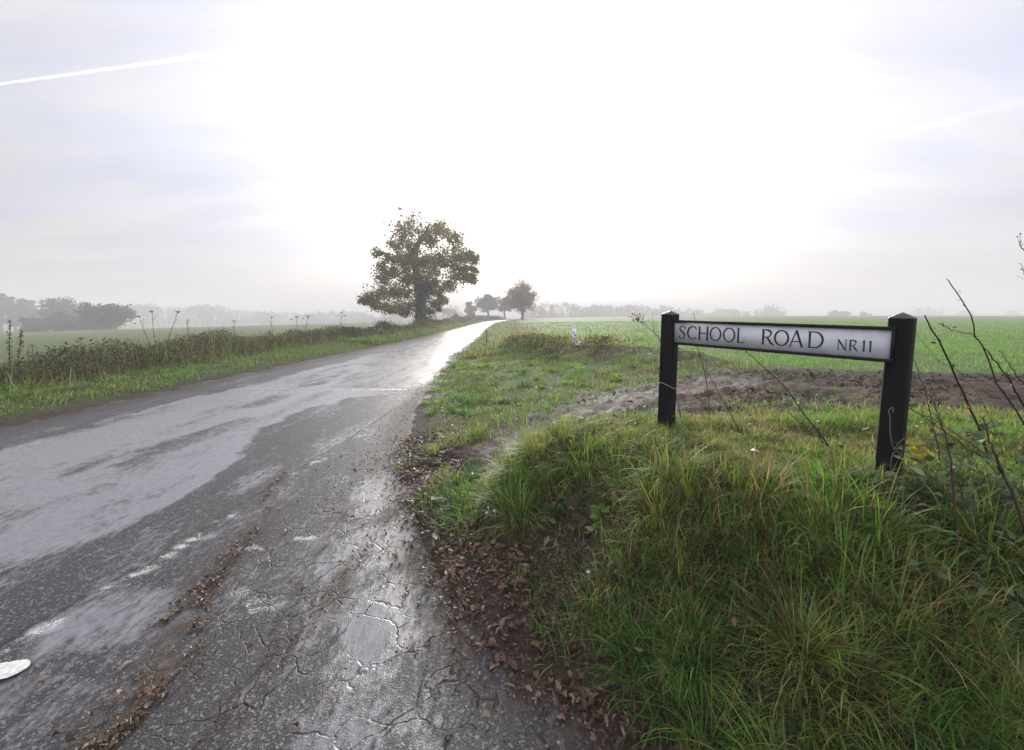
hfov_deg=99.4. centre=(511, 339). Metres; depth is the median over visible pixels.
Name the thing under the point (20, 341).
dock stalk
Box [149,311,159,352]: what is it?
dead umbel
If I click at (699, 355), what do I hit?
dead weed
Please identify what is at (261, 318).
wood
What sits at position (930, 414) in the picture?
bramble
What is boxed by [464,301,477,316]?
roadside tree
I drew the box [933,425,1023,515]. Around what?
bramble bush
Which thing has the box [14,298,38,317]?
pine tree
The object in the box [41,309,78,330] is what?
field bush
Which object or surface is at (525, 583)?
fallen leaves
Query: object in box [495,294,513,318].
roadside tree
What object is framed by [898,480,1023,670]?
bramble bush
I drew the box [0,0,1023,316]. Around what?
sky
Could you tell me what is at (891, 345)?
street name sign
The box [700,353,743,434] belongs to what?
dead weed
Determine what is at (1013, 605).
bramble bush
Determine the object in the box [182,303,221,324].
roadside tree
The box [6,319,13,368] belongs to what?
dock stalk
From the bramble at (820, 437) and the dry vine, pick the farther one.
the bramble at (820, 437)
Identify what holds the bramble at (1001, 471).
on the ground at (756, 381)
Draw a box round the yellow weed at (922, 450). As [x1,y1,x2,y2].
[906,441,934,469]
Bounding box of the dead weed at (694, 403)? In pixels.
[676,368,709,427]
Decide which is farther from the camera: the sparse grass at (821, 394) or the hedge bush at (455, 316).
the hedge bush at (455, 316)
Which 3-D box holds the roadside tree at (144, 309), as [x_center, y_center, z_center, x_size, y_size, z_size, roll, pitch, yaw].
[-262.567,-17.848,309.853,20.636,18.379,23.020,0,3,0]
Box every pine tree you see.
[0,293,18,331]
[5,296,30,331]
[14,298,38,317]
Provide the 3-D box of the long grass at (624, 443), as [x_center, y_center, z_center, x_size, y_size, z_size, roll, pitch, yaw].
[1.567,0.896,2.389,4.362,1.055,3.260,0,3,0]
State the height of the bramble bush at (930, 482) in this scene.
0.292 m
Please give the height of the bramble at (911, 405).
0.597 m
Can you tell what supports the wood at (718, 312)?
on the ground at (756, 381)
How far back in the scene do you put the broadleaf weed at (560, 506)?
2.46 m
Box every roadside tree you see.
[34,296,78,317]
[69,301,136,329]
[111,303,135,323]
[130,302,165,325]
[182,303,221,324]
[441,305,458,316]
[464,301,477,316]
[473,294,501,315]
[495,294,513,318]
[501,270,538,318]
[753,303,786,315]
[828,310,841,315]
[839,311,851,315]
[859,311,871,315]
[908,306,946,315]
[953,309,976,315]
[1002,310,1022,315]
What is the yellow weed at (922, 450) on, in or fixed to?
on the ground at (756, 381)
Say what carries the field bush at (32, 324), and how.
on the ground at (756, 381)
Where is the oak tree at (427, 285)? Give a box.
[355,204,480,325]
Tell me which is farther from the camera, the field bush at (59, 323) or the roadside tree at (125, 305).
the roadside tree at (125, 305)
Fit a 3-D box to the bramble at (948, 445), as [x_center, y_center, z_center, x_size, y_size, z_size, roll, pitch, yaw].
[1.595,0.520,1.624,0.052,0.646,0.148,-1,3,-16]
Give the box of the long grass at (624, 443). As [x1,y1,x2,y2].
[442,397,1023,749]
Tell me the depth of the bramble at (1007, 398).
1.87 m
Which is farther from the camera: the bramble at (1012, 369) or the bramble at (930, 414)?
the bramble at (930, 414)
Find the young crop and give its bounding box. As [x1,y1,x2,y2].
[521,320,1023,374]
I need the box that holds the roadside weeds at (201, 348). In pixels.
[0,314,504,397]
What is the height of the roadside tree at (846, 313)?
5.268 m
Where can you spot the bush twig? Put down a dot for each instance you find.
(1020, 245)
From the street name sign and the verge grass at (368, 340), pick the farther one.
the verge grass at (368, 340)
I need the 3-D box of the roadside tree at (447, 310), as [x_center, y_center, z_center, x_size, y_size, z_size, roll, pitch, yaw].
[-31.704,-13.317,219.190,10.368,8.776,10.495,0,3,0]
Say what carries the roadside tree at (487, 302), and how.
on the ground at (756, 381)
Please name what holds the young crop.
on the ground at (756, 381)
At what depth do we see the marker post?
12.38 m
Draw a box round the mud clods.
[431,342,1023,432]
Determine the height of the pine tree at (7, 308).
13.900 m
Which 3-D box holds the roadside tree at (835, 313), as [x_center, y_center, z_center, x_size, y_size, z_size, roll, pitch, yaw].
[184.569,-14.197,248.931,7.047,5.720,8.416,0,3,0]
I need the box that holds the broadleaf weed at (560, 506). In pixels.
[544,483,575,523]
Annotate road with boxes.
[0,320,624,749]
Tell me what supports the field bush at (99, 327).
on the ground at (756, 381)
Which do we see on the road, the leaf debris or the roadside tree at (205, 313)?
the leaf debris
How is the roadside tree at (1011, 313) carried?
on the ground at (756, 381)
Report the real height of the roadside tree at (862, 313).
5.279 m
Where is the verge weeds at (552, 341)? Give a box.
[492,327,659,358]
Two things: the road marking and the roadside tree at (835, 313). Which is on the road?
the road marking
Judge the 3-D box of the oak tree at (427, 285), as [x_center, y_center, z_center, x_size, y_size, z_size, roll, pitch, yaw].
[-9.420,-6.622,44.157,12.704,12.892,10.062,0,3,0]
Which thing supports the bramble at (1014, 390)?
on the ground at (756, 381)
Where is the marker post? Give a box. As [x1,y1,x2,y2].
[572,328,575,343]
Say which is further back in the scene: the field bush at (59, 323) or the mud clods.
the field bush at (59, 323)
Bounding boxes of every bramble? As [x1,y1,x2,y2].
[745,351,839,450]
[909,403,1023,508]
[913,358,940,460]
[917,336,1022,457]
[922,392,959,565]
[924,315,990,463]
[937,279,1023,424]
[982,344,1023,406]
[982,415,1023,531]
[999,351,1023,385]
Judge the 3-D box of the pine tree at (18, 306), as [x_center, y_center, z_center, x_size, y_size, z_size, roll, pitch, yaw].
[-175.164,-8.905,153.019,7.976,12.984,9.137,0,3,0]
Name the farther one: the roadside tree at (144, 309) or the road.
the roadside tree at (144, 309)
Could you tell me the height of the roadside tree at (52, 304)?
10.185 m
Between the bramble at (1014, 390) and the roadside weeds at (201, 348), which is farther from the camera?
the roadside weeds at (201, 348)
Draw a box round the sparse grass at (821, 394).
[540,383,1022,421]
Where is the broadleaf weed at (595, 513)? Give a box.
[585,496,610,534]
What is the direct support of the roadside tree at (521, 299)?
on the ground at (756, 381)
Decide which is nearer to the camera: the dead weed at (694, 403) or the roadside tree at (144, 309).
the dead weed at (694, 403)
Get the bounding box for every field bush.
[17,316,52,331]
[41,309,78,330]
[88,322,121,329]
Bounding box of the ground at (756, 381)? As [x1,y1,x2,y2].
[0,315,1023,749]
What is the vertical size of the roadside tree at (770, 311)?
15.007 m
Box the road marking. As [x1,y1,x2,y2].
[0,659,29,678]
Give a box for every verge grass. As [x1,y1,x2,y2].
[0,319,496,419]
[389,319,1023,749]
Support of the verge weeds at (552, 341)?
on the ground at (756, 381)
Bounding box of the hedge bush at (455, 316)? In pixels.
[450,314,459,318]
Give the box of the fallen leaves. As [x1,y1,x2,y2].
[5,339,1023,749]
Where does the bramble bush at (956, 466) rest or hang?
on the ground at (756, 381)
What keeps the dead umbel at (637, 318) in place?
on the ground at (756, 381)
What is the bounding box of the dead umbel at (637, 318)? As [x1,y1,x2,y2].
[628,313,681,417]
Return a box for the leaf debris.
[3,418,490,749]
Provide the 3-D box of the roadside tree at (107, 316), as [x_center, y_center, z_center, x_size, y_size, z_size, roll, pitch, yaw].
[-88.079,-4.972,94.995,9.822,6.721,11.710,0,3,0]
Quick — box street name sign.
[657,310,917,476]
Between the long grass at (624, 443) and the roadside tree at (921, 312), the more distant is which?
the roadside tree at (921, 312)
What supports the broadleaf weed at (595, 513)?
on the ground at (756, 381)
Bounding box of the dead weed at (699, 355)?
[689,313,711,417]
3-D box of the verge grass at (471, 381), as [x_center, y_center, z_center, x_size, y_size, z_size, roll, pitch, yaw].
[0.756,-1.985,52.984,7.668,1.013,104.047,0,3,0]
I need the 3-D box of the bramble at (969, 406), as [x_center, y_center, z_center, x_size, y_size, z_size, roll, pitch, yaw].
[2.028,0.280,1.959,0.827,0.781,0.042,-2,4,-25]
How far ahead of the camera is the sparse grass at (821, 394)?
4.85 m
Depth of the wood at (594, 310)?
319.59 m
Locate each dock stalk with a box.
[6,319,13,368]
[15,328,24,362]
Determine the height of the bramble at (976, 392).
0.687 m
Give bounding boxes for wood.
[4,304,467,324]
[524,301,674,317]
[674,307,751,315]
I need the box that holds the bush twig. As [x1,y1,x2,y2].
[1016,233,1023,278]
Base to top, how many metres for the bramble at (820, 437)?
0.574 m
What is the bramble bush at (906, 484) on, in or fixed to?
on the ground at (756, 381)
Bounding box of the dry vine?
[888,407,903,484]
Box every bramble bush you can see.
[849,468,989,511]
[893,441,985,534]
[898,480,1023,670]
[929,423,1023,578]
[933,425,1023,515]
[971,483,1023,635]
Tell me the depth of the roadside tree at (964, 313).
427.13 m

